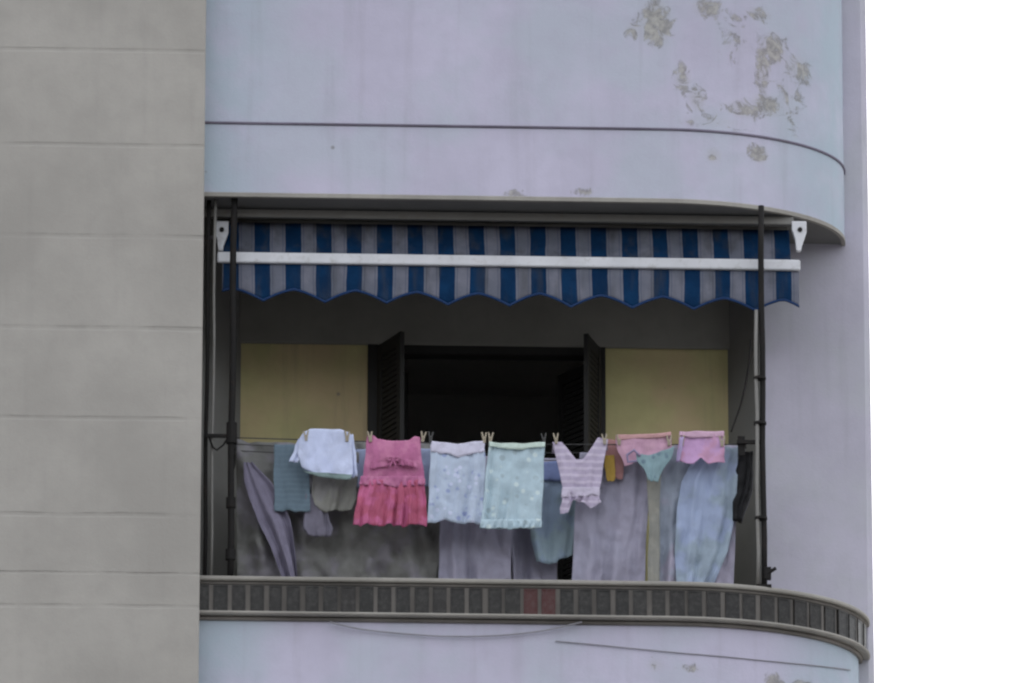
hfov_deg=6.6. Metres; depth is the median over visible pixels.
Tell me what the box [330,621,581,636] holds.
sagging cable
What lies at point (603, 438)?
clothes peg
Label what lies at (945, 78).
sky
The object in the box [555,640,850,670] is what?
clipped cable
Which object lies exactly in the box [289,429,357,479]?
white shirt
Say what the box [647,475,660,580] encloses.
curtain strip
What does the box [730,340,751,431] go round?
thin cord
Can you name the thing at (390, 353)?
door leaf
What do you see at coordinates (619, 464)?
rose cloth
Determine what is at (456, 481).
print skirt
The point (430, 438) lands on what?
clothes peg
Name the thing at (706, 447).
pink shorts
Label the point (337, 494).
grey cloth
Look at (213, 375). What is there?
metal pole
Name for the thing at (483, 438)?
clothes peg
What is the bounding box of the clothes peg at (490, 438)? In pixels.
[488,432,493,441]
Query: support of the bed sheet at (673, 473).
hanging from the clothes line at (273, 445)
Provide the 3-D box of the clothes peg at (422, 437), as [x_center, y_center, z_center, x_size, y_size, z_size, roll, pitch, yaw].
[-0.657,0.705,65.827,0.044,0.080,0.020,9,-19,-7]
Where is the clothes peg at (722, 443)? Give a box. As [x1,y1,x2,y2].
[719,436,724,446]
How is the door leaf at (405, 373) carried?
in the apartment building at (641, 106)
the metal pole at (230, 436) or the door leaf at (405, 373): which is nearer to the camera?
the metal pole at (230, 436)
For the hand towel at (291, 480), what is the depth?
65.86 m
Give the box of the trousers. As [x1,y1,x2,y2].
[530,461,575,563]
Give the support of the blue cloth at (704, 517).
hanging from the clothes line at (273, 445)
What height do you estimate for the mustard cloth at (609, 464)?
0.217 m
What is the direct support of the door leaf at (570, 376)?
in the apartment building at (641, 106)
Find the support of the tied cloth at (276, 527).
on the apartment building at (641, 106)
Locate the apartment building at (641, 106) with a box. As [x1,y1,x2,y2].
[199,0,874,682]
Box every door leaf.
[377,331,403,440]
[404,371,407,439]
[557,364,583,579]
[584,333,600,451]
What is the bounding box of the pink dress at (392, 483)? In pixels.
[353,435,426,527]
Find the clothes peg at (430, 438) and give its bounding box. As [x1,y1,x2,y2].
[428,431,433,442]
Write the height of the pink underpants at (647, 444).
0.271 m
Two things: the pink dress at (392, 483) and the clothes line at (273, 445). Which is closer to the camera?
the pink dress at (392, 483)
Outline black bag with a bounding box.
[732,451,752,523]
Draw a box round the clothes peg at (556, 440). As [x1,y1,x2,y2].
[553,433,558,443]
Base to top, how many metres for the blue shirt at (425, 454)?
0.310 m
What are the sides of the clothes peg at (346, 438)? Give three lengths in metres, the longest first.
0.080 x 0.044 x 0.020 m
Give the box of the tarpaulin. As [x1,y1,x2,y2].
[236,439,439,577]
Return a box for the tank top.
[552,438,607,513]
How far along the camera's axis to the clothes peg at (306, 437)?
65.78 m
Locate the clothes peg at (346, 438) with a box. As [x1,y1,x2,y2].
[344,431,349,441]
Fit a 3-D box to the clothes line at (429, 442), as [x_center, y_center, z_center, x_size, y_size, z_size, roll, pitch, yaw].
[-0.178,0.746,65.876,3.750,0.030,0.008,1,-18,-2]
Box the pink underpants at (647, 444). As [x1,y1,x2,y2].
[616,432,671,465]
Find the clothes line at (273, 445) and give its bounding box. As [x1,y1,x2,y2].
[237,444,587,452]
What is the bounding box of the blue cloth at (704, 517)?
[675,447,737,582]
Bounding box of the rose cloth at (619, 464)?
[605,439,623,479]
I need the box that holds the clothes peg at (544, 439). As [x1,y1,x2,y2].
[541,433,546,443]
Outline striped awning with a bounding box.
[204,209,806,310]
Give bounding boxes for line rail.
[234,444,236,468]
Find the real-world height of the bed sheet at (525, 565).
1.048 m
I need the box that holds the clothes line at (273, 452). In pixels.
[236,450,738,460]
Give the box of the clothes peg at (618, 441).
[616,434,620,444]
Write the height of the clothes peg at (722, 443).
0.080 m
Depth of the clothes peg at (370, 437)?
65.80 m
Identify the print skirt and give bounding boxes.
[427,441,484,524]
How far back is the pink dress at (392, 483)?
65.69 m
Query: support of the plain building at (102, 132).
on the pavement
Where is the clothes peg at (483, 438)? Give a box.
[481,432,486,442]
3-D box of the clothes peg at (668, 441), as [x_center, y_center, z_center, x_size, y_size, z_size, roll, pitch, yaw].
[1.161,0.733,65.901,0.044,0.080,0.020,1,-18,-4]
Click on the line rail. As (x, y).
(235, 448)
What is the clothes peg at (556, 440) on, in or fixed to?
attached to the clothes line at (429, 442)
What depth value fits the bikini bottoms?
65.80 m
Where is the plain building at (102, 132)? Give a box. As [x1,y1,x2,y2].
[0,0,205,682]
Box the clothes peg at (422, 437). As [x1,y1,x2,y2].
[421,431,426,442]
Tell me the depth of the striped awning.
66.45 m
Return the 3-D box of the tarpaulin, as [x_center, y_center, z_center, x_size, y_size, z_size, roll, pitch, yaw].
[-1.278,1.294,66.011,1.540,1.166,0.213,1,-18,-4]
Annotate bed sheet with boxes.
[438,456,511,578]
[511,458,556,579]
[572,452,647,580]
[660,445,737,583]
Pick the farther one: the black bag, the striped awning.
the striped awning
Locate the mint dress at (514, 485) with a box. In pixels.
[480,441,544,529]
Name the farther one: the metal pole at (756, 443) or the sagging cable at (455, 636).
the metal pole at (756, 443)
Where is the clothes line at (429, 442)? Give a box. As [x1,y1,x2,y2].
[237,437,737,444]
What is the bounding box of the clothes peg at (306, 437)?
[303,430,308,440]
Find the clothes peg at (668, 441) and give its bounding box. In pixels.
[666,435,671,445]
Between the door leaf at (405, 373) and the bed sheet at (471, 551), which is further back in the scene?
the door leaf at (405, 373)
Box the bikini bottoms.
[626,447,673,481]
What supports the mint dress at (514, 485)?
hanging from the clothes line at (429, 442)
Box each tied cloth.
[243,462,296,576]
[303,494,332,536]
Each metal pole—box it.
[203,200,210,575]
[206,198,237,575]
[210,199,216,575]
[737,205,776,586]
[754,310,759,583]
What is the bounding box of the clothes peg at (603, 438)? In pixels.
[601,434,606,444]
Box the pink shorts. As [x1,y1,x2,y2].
[676,431,724,463]
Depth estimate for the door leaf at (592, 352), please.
67.12 m
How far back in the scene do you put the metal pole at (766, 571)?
65.96 m
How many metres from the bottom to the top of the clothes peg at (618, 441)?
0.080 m
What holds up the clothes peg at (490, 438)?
attached to the clothes line at (429, 442)
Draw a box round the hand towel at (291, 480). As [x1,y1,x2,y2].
[273,444,309,511]
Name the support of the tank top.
hanging from the clothes line at (429, 442)
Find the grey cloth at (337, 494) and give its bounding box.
[312,452,358,512]
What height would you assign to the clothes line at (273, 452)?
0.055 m
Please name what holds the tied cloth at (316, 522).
attached to the grey cloth at (337, 494)
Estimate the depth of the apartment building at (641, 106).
66.69 m
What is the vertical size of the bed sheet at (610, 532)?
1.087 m
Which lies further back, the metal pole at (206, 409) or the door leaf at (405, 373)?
the door leaf at (405, 373)
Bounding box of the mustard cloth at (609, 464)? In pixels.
[603,455,614,481]
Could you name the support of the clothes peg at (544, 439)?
attached to the clothes line at (429, 442)
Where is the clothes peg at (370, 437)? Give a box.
[367,431,372,441]
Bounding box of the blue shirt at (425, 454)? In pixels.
[355,448,429,487]
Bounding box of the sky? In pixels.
[866,0,1023,682]

